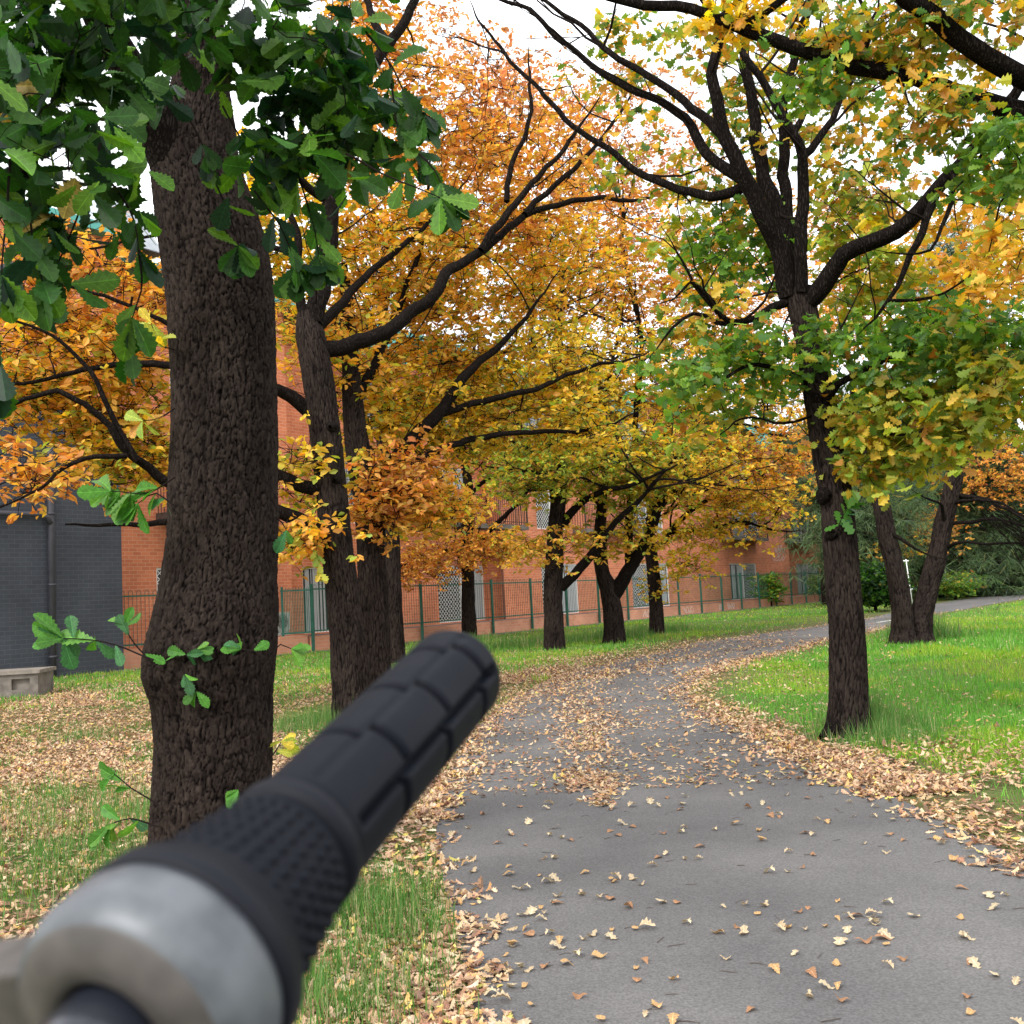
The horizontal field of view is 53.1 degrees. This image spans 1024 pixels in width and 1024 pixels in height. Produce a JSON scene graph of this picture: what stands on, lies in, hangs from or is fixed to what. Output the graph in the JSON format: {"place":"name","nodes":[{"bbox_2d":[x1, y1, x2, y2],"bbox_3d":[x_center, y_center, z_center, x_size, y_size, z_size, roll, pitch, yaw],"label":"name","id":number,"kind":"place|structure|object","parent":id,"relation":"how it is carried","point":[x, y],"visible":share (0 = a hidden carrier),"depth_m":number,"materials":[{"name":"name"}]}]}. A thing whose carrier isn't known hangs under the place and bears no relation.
{"place":"outdoors","nodes":[
{"label":"outdoors","id":0,"kind":"place"},
{"bbox_2d":[0,630,500,1023],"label":"bicycle handlebar","id":1,"kind":"object","parent":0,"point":[225,915],"visible":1,"depth_m":0.20,"materials":[{"name":"black rubber"}]},
{"bbox_2d":[0,589,1023,1023],"bbox_3d":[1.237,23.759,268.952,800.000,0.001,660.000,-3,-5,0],"label":"ground","id":2,"kind":"structure","parent":0,"point":[972,797],"depth_m":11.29,"materials":[{"name":"plant"}]},
{"bbox_2d":[0,666,55,698],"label":"concrete block","id":3,"kind":"object","parent":2,"relation":"on","point":[35,681],"depth_m":17.30,"materials":[{"name":"concrete"}]},
{"bbox_2d":[0,0,478,850],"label":"green oak","id":4,"kind":"object","parent":2,"relation":"on","point":[208,654],"visible":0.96,"depth_m":3.77,"materials":[{"name":"green plant"}]},
{"bbox_2d":[0,0,662,718],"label":"amber oak","id":5,"kind":"object","parent":2,"relation":"on","point":[96,428],"visible":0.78,"depth_m":12.04,"materials":[{"name":"orange plant"}]},
{"bbox_2d":[255,0,513,662],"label":"slender oak","id":6,"kind":"object","parent":2,"relation":"on","point":[393,568],"visible":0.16,"depth_m":21.70,"materials":[{"name":"orange plant"}]},
{"bbox_2d":[0,200,820,677],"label":"apartment building","id":7,"kind":"structure","parent":2,"relation":"on","point":[54,566],"depth_m":27.83,"materials":[{"name":"orange brick"}]},
{"bbox_2d":[156,568,160,589],"bbox_3d":[-9.403,2.583,28.187,0.060,2.100,0.957,-6,-6,35],"label":"window","id":8,"kind":"structure","parent":7,"relation":"in","point":[158,570],"depth_m":27.96,"materials":[{"name":"white glass"}]},
{"bbox_2d":[302,567,328,633],"bbox_3d":[-6.221,2.805,32.803,0.060,2.100,1.382,-6,-6,35],"label":"window","id":9,"kind":"structure","parent":7,"relation":"in","point":[320,612],"depth_m":32.73,"materials":[{"name":"grey glass"}]},
{"bbox_2d":[344,462,354,522],"bbox_3d":[-5.530,-0.671,34.316,0.060,2.100,1.239,-6,-6,35],"label":"window","id":10,"kind":"structure","parent":7,"relation":"in","point":[346,470],"depth_m":34.42,"materials":[{"name":"grey glass"}]},
{"bbox_2d":[431,466,462,520],"bbox_3d":[-2.419,-0.574,38.661,0.060,2.250,2.140,-6,-6,35],"label":"window","id":11,"kind":"structure","parent":7,"relation":"in","point":[459,470],"depth_m":39.26,"materials":[{"name":"grey glass"}]},
{"bbox_2d":[437,565,484,622],"bbox_3d":[-1.945,3.083,38.765,0.060,2.100,2.827,-6,-6,35],"label":"window","id":12,"kind":"structure","parent":7,"relation":"in","point":[479,602],"depth_m":38.48,"materials":[{"name":"white glass"}]},
{"bbox_2d":[525,414,544,444],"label":"window","id":13,"kind":"structure","parent":7,"relation":"in","point":[526,424],"depth_m":42.56,"materials":[{"name":"white glass"}]},
{"bbox_2d":[535,490,564,529],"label":"window","id":14,"kind":"structure","parent":7,"relation":"in","point":[543,517],"depth_m":42.56,"materials":[{"name":"white glass"}]},
{"bbox_2d":[541,564,578,613],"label":"window","id":15,"kind":"structure","parent":7,"relation":"in","point":[570,566],"depth_m":43.72,"materials":[{"name":"white glass"}]},
{"bbox_2d":[620,421,645,455],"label":"window","id":16,"kind":"structure","parent":7,"relation":"in","point":[620,421],"depth_m":49.33,"materials":[{"name":"grey glass"}]},
{"bbox_2d":[635,500,662,532],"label":"window","id":17,"kind":"structure","parent":7,"relation":"in","point":[661,526],"depth_m":49.74,"materials":[{"name":"white glass"}]},
{"bbox_2d":[632,563,669,607],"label":"window","id":18,"kind":"structure","parent":7,"relation":"in","point":[639,572],"depth_m":49.04,"materials":[{"name":"white glass"}]},
{"bbox_2d":[732,455,752,483],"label":"window","id":19,"kind":"structure","parent":7,"relation":"in","point":[732,455],"depth_m":61.65,"materials":[{"name":"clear glass"}]},
{"bbox_2d":[729,563,757,599],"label":"window","id":20,"kind":"structure","parent":7,"relation":"in","point":[733,569],"depth_m":60.20,"materials":[{"name":"grey glass"}]},
{"bbox_2d":[732,505,757,536],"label":"window","id":21,"kind":"structure","parent":7,"relation":"in","point":[741,533],"depth_m":61.50,"materials":[{"name":"grey glass"}]},
{"bbox_2d":[792,513,810,540],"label":"window","id":22,"kind":"structure","parent":7,"relation":"in","point":[803,513],"depth_m":70.83,"materials":[{"name":"grey glass"}]},
{"bbox_2d":[796,563,818,594],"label":"window","id":23,"kind":"structure","parent":7,"relation":"in","point":[801,568],"depth_m":70.41,"materials":[{"name":"grey glass"}]},
{"bbox_2d":[113,595,821,671],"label":"garden wall","id":24,"kind":"structure","parent":2,"relation":"on","point":[322,642],"depth_m":37.99,"materials":[{"name":"brick"}]},
{"bbox_2d":[123,571,820,650],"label":"garden fence","id":25,"kind":"object","parent":24,"relation":"on","point":[530,582],"visible":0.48,"depth_m":40.31,"materials":[{"name":"green metal"}]},
{"bbox_2d":[280,587,311,636],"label":"gate","id":26,"kind":"structure","parent":25,"relation":"attached to","point":[283,607],"depth_m":29.21,"materials":[{"name":"green metal"}]},
{"bbox_2d":[392,365,568,635],"bbox_3d":[-0.869,-0.386,33.172,8.014,9.002,7.931,-3,-5,0],"label":"thin oak","id":27,"kind":"object","parent":2,"relation":"on","point":[468,548],"visible":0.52,"depth_m":31.77,"materials":[{"name":"orange plant"}]},
{"bbox_2d":[331,92,669,683],"bbox_3d":[-0.475,-2.153,15.816,7.070,9.297,4.593,1,-6,-38],"label":"twin stem oak","id":28,"kind":"object","parent":2,"relation":"on","point":[407,422],"visible":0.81,"depth_m":14.77,"materials":[{"name":"orange plant"}]},
{"bbox_2d":[0,596,1023,1023],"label":"leaf litter","id":29,"kind":"object","parent":2,"relation":"on","point":[870,770],"visible":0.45,"depth_m":7.12,"materials":[{"name":"plant"}]},
{"bbox_2d":[443,27,757,650],"bbox_3d":[0.826,-4.794,25.621,8.522,16.332,10.102,-3,-5,0],"label":"straight oak","id":30,"kind":"object","parent":2,"relation":"on","point":[543,475],"visible":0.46,"depth_m":23.61,"materials":[{"name":"yellow plant"}]},
{"bbox_2d":[502,49,801,644],"bbox_3d":[3.385,-4.624,27.031,7.362,15.922,9.828,-3,-5,0],"label":"forked oak","id":31,"kind":"object","parent":2,"relation":"on","point":[612,590],"visible":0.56,"depth_m":25.12,"materials":[{"name":"yellow plant"}]},
{"bbox_2d":[428,0,1023,740],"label":"tree","id":32,"kind":"object","parent":2,"relation":"on","point":[978,364],"visible":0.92,"depth_m":8.31,"materials":[{"name":"green plant"}]},
{"bbox_2d":[591,173,863,634],"bbox_3d":[6.237,-3.712,30.482,8.915,14.390,10.515,-7,-6,37],"label":"fence oak","id":33,"kind":"object","parent":2,"relation":"on","point":[728,504],"visible":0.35,"depth_m":28.02,"materials":[{"name":"yellow plant"}]},
{"bbox_2d":[745,571,788,605],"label":"bush","id":34,"kind":"object","parent":2,"relation":"on","point":[773,585],"visible":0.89,"depth_m":57.53,"materials":[{"name":"green plant"}]},
{"bbox_2d":[803,574,820,594],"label":"corner shrub","id":35,"kind":"object","parent":2,"relation":"on","point":[813,585],"visible":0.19,"depth_m":65.60,"materials":[{"name":"green plant"}]},
{"bbox_2d":[605,0,1023,310],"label":"overhanging oak","id":36,"kind":"object","parent":2,"relation":"on","point":[891,64],"visible":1,"depth_m":6.29,"materials":[{"name":"yellow plant"}]},
{"bbox_2d":[742,416,899,604],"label":"pine tree","id":37,"kind":"object","parent":2,"relation":"on","point":[815,508],"visible":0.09,"depth_m":55.67,"materials":[{"name":"green plant"}]},
{"bbox_2d":[792,356,917,590],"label":"pine tree","id":38,"kind":"object","parent":2,"relation":"on","point":[858,387],"visible":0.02,"depth_m":66.65,"materials":[{"name":"green plant"}]},
{"bbox_2d":[776,389,958,607],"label":"pine tree","id":39,"kind":"object","parent":2,"relation":"on","point":[865,521],"visible":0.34,"depth_m":48.72,"materials":[{"name":"green plant"}]},
{"bbox_2d":[801,179,953,486],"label":"distant oak","id":40,"kind":"object","parent":2,"relation":"on","point":[819,263],"visible":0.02,"depth_m":52.67,"materials":[{"name":"green plant"}]},
{"bbox_2d":[860,560,916,610],"bbox_3d":[14.131,2.883,39.773,2.941,2.043,4.003,-3,-5,0],"label":"hedge bush","id":41,"kind":"object","parent":2,"relation":"on","point":[874,589],"visible":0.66,"depth_m":38.83,"materials":[{"name":"green plant"}]},
{"bbox_2d":[763,338,1023,644],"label":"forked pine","id":42,"kind":"object","parent":2,"relation":"on","point":[912,622],"visible":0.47,"depth_m":18.94,"materials":[{"name":"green plant"}]},
{"bbox_2d":[776,406,1017,586],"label":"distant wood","id":43,"kind":"object","parent":2,"relation":"on","point":[803,431],"depth_m":83.53,"materials":[{"name":"green plant"}]},
{"bbox_2d":[903,559,912,602],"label":"white pole","id":44,"kind":"object","parent":2,"relation":"on","point":[905,560],"visible":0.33,"depth_m":44.85,"materials":[{"name":"metal"}]},
{"bbox_2d":[859,424,1023,593],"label":"distant oak","id":45,"kind":"object","parent":2,"relation":"on","point":[998,482],"visible":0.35,"depth_m":51.55,"materials":[{"name":"orange plant"}]},
{"bbox_2d":[898,202,1008,450],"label":"oak tree","id":46,"kind":"object","parent":2,"relation":"on","point":[948,251],"visible":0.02,"depth_m":70.37,"materials":[{"name":"yellow plant"}]},
{"bbox_2d":[890,406,1023,599],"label":"pine tree","id":47,"kind":"object","parent":2,"relation":"on","point":[965,514],"visible":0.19,"depth_m":54.56,"materials":[{"name":"green plant"}]},
{"bbox_2d":[938,569,991,599],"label":"shrub","id":48,"kind":"object","parent":2,"relation":"on","point":[952,587],"visible":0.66,"depth_m":50.97,"materials":[{"name":"green plant"}]},
{"bbox_2d":[910,580,1019,597],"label":"hedge","id":49,"kind":"object","parent":2,"relation":"on","point":[978,593],"visible":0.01,"depth_m":60.44,"materials":[{"name":"green plant"}]},
{"bbox_2d":[914,401,1023,596],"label":"pine tree","id":50,"kind":"object","parent":2,"relation":"on","point":[1011,587],"visible":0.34,"depth_m":54.17,"materials":[{"name":"green plant"}]},
{"bbox_2d":[987,272,1023,500],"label":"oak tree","id":51,"kind":"object","parent":2,"relation":"on","point":[1010,316],"depth_m":78.52,"materials":[{"name":"green plant"}]},
{"bbox_2d":[0,0,1023,452],"label":"sky","id":52,"kind":"structure","parent":0,"point":[524,24],"materials":[{"name":"white"}]},
{"bbox_2d":[308,594,814,635],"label":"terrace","id":53,"kind":"structure","parent":0,"point":[564,614],"depth_m":40.49,"materials":[{"name":"concrete"}]},
{"bbox_2d":[278,612,289,635],"bbox_3d":[-6.759,3.251,29.755,0.340,0.660,0.554,-6,-6,35],"label":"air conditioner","id":54,"kind":"object","parent":53,"relation":"on","point":[280,628],"visible":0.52,"depth_m":29.71,"materials":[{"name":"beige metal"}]},
{"bbox_2d":[436,593,1023,1023],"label":"path","id":55,"kind":"structure","parent":0,"point":[932,977],"depth_m":4.26,"materials":[{"name":"asphalt"}]},
{"bbox_2d":[484,986,496,995],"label":"fallen leaf","id":56,"kind":"object","parent":55,"relation":"on","point":[489,989],"visible":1,"depth_m":3.24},
{"bbox_2d":[491,989,510,999],"bbox_3d":[-0.034,1.499,3.170,0.060,0.029,0.039,-1,-5,-17],"label":"fallen leaf","id":57,"kind":"object","parent":55,"relation":"on","point":[502,993],"visible":1,"depth_m":3.18,"materials":[{"name":"plant"}]},
{"bbox_2d":[505,983,517,986],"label":"fallen leaf","id":58,"kind":"object","parent":55,"relation":"on","point":[510,984],"visible":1,"depth_m":3.28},
{"bbox_2d":[506,940,517,944],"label":"fallen leaf","id":59,"kind":"object","parent":55,"relation":"on","point":[510,942],"visible":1,"depth_m":3.68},
{"bbox_2d":[517,1017,531,1023],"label":"fallen leaf","id":60,"kind":"object","parent":55,"relation":"on","point":[524,1021],"visible":1,"depth_m":2.96,"materials":[{"name":"plant"}]},
{"bbox_2d":[518,966,533,972],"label":"fallen leaf","id":61,"kind":"object","parent":55,"relation":"on","point":[529,969],"visible":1,"depth_m":3.42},
{"bbox_2d":[525,817,531,823],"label":"fallen leaf","id":62,"kind":"object","parent":55,"relation":"on","point":[528,821],"visible":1,"depth_m":5.64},
{"bbox_2d":[523,930,534,935],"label":"fallen leaf","id":63,"kind":"object","parent":55,"relation":"on","point":[531,932],"visible":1,"depth_m":3.78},
{"bbox_2d":[527,905,536,913],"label":"fallen leaf","id":64,"kind":"object","parent":55,"relation":"on","point":[531,909],"visible":1,"depth_m":4.03,"materials":[{"name":"plant"}]},
{"bbox_2d":[549,873,560,880],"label":"fallen leaf","id":65,"kind":"object","parent":55,"relation":"on","point":[554,876],"visible":1,"depth_m":4.49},
{"bbox_2d":[549,940,565,948],"bbox_3d":[0.160,1.533,3.630,0.055,0.020,0.048,-2,-5,-15],"label":"fallen leaf","id":66,"kind":"object","parent":55,"relation":"on","point":[554,942],"visible":1,"depth_m":3.63,"materials":[{"name":"plant"}]},
{"bbox_2d":[555,935,563,943],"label":"fallen leaf","id":67,"kind":"object","parent":55,"relation":"on","point":[559,938],"visible":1,"depth_m":3.68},
{"bbox_2d":[572,948,581,954],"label":"fallen leaf","id":68,"kind":"object","parent":55,"relation":"on","point":[577,952],"visible":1,"depth_m":3.53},
{"bbox_2d":[572,992,587,998],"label":"fallen leaf","id":69,"kind":"object","parent":55,"relation":"on","point":[577,996],"visible":1,"depth_m":3.17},
{"bbox_2d":[587,929,596,935],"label":"fallen leaf","id":70,"kind":"object","parent":55,"relation":"on","point":[594,932],"visible":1,"depth_m":3.74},
{"bbox_2d":[591,950,606,957],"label":"fallen leaf","id":71,"kind":"object","parent":55,"relation":"on","point":[597,953],"visible":1,"depth_m":3.52,"materials":[{"name":"plant"}]},
{"bbox_2d":[596,1015,605,1018],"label":"fallen leaf","id":72,"kind":"object","parent":55,"relation":"on","point":[600,1016],"visible":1,"depth_m":2.99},
{"bbox_2d":[604,932,617,938],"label":"fallen leaf","id":73,"kind":"object","parent":55,"relation":"on","point":[610,935],"visible":1,"depth_m":3.70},
{"bbox_2d":[610,872,620,879],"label":"fallen leaf","id":74,"kind":"object","parent":55,"relation":"on","point":[617,874],"visible":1,"depth_m":4.47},
{"bbox_2d":[624,901,632,907],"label":"fallen leaf","id":75,"kind":"object","parent":55,"relation":"on","point":[630,903],"visible":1,"depth_m":4.05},
{"bbox_2d":[628,873,636,879],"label":"fallen leaf","id":76,"kind":"object","parent":55,"relation":"on","point":[630,875],"visible":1,"depth_m":4.45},
{"bbox_2d":[632,977,641,981],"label":"fallen leaf","id":77,"kind":"object","parent":55,"relation":"on","point":[636,979],"visible":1,"depth_m":3.28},
{"bbox_2d":[641,956,648,963],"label":"fallen leaf","id":78,"kind":"object","parent":55,"relation":"on","point":[645,959],"visible":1,"depth_m":3.45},
{"bbox_2d":[639,917,655,925],"bbox_3d":[0.495,1.517,3.780,0.061,0.033,0.045,-8,-7,44],"label":"fallen leaf","id":79,"kind":"object","parent":55,"relation":"on","point":[646,921],"visible":1,"depth_m":3.79,"materials":[{"name":"plant"}]},
{"bbox_2d":[646,797,653,803],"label":"fallen leaf","id":80,"kind":"object","parent":55,"relation":"on","point":[650,800],"visible":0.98,"depth_m":6.02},
{"bbox_2d":[651,999,662,1007],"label":"fallen leaf","id":81,"kind":"object","parent":55,"relation":"on","point":[654,1003],"visible":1,"depth_m":3.07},
{"bbox_2d":[666,1013,679,1023],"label":"fallen leaf","id":82,"kind":"object","parent":55,"relation":"on","point":[672,1017],"visible":1,"depth_m":2.95,"materials":[{"name":"plant"}]},
{"bbox_2d":[739,925,748,933],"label":"fallen leaf","id":83,"kind":"object","parent":55,"relation":"on","point":[743,928],"visible":1,"depth_m":3.68,"materials":[{"name":"plant"}]},
{"bbox_2d":[746,1005,755,1011],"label":"fallen leaf","id":84,"kind":"object","parent":55,"relation":"on","point":[749,1007],"visible":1,"depth_m":3.01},
{"bbox_2d":[767,963,779,973],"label":"fallen leaf","id":85,"kind":"object","parent":55,"relation":"on","point":[775,967],"visible":1,"depth_m":3.30,"materials":[{"name":"plant"}]},
{"bbox_2d":[773,920,785,929],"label":"fallen leaf","id":86,"kind":"object","parent":55,"relation":"on","point":[781,924],"visible":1,"depth_m":3.69,"materials":[{"name":"plant"}]},
{"bbox_2d":[806,989,813,997],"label":"fallen leaf","id":87,"kind":"object","parent":55,"relation":"on","point":[809,994],"visible":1,"depth_m":3.09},
{"bbox_2d":[805,966,816,977],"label":"fallen leaf","id":88,"kind":"object","parent":55,"relation":"on","point":[812,971],"visible":1,"depth_m":3.26,"materials":[{"name":"plant"}]},
{"bbox_2d":[818,979,834,988],"bbox_3d":[0.967,1.452,3.148,0.050,0.018,0.035,0,-4,21],"label":"fallen leaf","id":89,"kind":"object","parent":55,"relation":"on","point":[824,983],"visible":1,"depth_m":3.15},
{"bbox_2d":[831,958,840,965],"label":"fallen leaf","id":90,"kind":"object","parent":55,"relation":"on","point":[836,962],"visible":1,"depth_m":3.33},
{"bbox_2d":[834,981,842,989],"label":"fallen leaf","id":91,"kind":"object","parent":55,"relation":"on","point":[837,984],"visible":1,"depth_m":3.14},
{"bbox_2d":[833,936,847,944],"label":"fallen leaf","id":92,"kind":"object","parent":55,"relation":"on","point":[839,940],"visible":1,"depth_m":3.52,"materials":[{"name":"plant"}]},
{"bbox_2d":[835,993,850,1001],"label":"fallen leaf","id":93,"kind":"object","parent":55,"relation":"on","point":[842,999],"visible":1,"depth_m":3.04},
{"bbox_2d":[842,925,852,933],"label":"fallen leaf","id":94,"kind":"object","parent":55,"relation":"on","point":[846,929],"visible":1,"depth_m":3.64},
{"bbox_2d":[854,936,871,943],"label":"fallen leaf","id":95,"kind":"object","parent":55,"relation":"on","point":[868,940],"visible":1,"depth_m":3.52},
{"bbox_2d":[865,908,876,913],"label":"fallen leaf","id":96,"kind":"object","parent":55,"relation":"on","point":[870,910],"visible":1,"depth_m":3.82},
{"bbox_2d":[868,916,879,921],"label":"fallen leaf","id":97,"kind":"object","parent":55,"relation":"on","point":[874,919],"visible":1,"depth_m":3.72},
{"bbox_2d":[875,933,892,940],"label":"fallen leaf","id":98,"kind":"object","parent":55,"relation":"on","point":[883,935],"visible":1,"depth_m":3.55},
{"bbox_2d":[878,928,894,938],"bbox_3d":[1.303,1.468,3.564,0.057,0.020,0.055,-4,0,41],"label":"fallen leaf","id":99,"kind":"object","parent":55,"relation":"on","point":[882,931],"visible":1,"depth_m":3.57,"materials":[{"name":"plant"}]},
{"bbox_2d":[882,959,893,968],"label":"fallen leaf","id":100,"kind":"object","parent":55,"relation":"on","point":[890,963],"visible":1,"depth_m":3.29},
{"bbox_2d":[949,854,958,860],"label":"fallen leaf","id":101,"kind":"object","parent":55,"relation":"on","point":[952,858],"visible":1,"depth_m":4.48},
{"bbox_2d":[959,930,974,939],"bbox_3d":[1.558,1.450,3.505,0.054,0.019,0.045,1,-1,21],"label":"fallen leaf","id":102,"kind":"object","parent":55,"relation":"on","point":[962,933],"visible":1,"depth_m":3.50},
{"bbox_2d":[966,1007,975,1013],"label":"fallen leaf","id":103,"kind":"object","parent":55,"relation":"on","point":[969,1010],"visible":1,"depth_m":2.91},
{"bbox_2d":[966,956,980,967],"bbox_3d":[1.474,1.435,3.261,0.041,0.018,0.050,-7,4,-18],"label":"fallen leaf","id":104,"kind":"object","parent":55,"relation":"on","point":[973,961],"visible":1,"depth_m":3.26,"materials":[{"name":"plant"}]},
{"bbox_2d":[983,891,994,897],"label":"fallen leaf","id":105,"kind":"object","parent":55,"relation":"on","point":[989,894],"visible":1,"depth_m":3.94,"materials":[{"name":"plant"}]},
{"bbox_2d":[987,902,998,909],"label":"fallen leaf","id":106,"kind":"object","parent":55,"relation":"on","point":[993,905],"visible":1,"depth_m":3.80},
{"bbox_2d":[1012,976,1019,984],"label":"fallen leaf","id":107,"kind":"object","parent":55,"relation":"on","point":[1015,980],"visible":1,"depth_m":3.11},
{"bbox_2d":[1010,1017,1023,1023],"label":"fallen leaf","id":108,"kind":"object","parent":55,"relation":"on","point":[1019,1021],"visible":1,"depth_m":2.82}
]}

